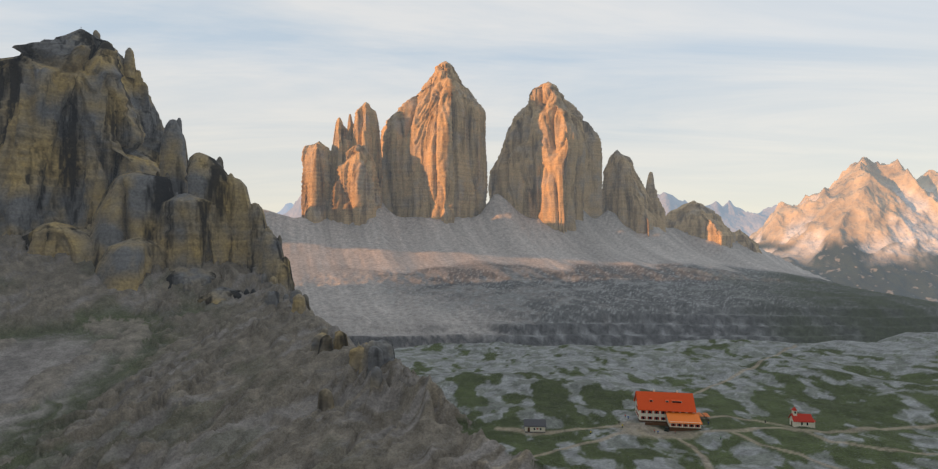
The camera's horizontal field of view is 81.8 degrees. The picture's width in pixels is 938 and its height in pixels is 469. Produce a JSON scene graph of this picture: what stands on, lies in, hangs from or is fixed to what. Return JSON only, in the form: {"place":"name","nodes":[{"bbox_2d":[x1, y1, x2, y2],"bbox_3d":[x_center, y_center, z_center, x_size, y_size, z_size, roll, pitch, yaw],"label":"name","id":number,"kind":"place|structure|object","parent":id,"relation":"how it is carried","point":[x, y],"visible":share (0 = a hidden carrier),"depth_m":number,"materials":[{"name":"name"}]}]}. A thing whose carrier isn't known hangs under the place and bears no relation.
{"place":"outdoors","nodes":[
{"label":"outdoors","id":0,"kind":"place"},
{"bbox_2d":[0,194,937,468],"bbox_3d":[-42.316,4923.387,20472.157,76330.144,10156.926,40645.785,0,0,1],"label":"ground","id":1,"kind":"structure","parent":0,"point":[498,320],"depth_m":425.38,"materials":[{"name":"grey gravel"}]},
{"bbox_2d":[0,29,394,411],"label":"rocky cliff","id":2,"kind":"structure","parent":1,"relation":"on","point":[93,148],"depth_m":641.05,"materials":[{"name":"grey stone"}]},
{"bbox_2d":[301,61,761,253],"bbox_3d":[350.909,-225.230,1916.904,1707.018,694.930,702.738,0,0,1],"label":"rock peaks","id":3,"kind":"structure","parent":1,"relation":"on","point":[425,156],"depth_m":1773.24,"materials":[{"name":"brown stone"}]},
{"bbox_2d":[524,419,545,432],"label":"small house","id":4,"kind":"structure","parent":1,"relation":"on","point":[534,425],"depth_m":256.80,"materials":[{"name":"paint"}]},
{"bbox_2d":[634,390,702,430],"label":"mountain hut","id":5,"kind":"object","parent":1,"relation":"on","point":[676,411],"visible":0.98,"depth_m":262.83,"materials":[{"name":"paint"}]},
{"bbox_2d":[697,412,709,419],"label":"terrace umbrellas","id":6,"kind":"object","parent":1,"relation":"on","point":[704,414],"visible":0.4,"depth_m":266.47,"materials":[{"name":"fabric"}]},
{"bbox_2d":[788,405,815,427],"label":"chapel","id":7,"kind":"structure","parent":1,"relation":"on","point":[805,420],"depth_m":253.50,"materials":[{"name":"paint"}]},
{"bbox_2d":[0,0,937,212],"label":"sky","id":8,"kind":"structure","parent":0,"point":[755,105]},
{"bbox_2d":[277,192,776,236],"bbox_3d":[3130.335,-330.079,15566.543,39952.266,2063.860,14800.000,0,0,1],"label":"distant mountains","id":9,"kind":"structure","parent":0,"point":[734,218],"depth_m":8995.99,"materials":[{"name":"grey stone"}]},
{"bbox_2d":[749,157,937,301],"bbox_3d":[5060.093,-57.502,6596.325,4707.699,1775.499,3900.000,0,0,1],"label":"massif","id":10,"kind":"structure","parent":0,"point":[865,223],"depth_m":5878.58,"materials":[{"name":"beige stone"}]}
]}

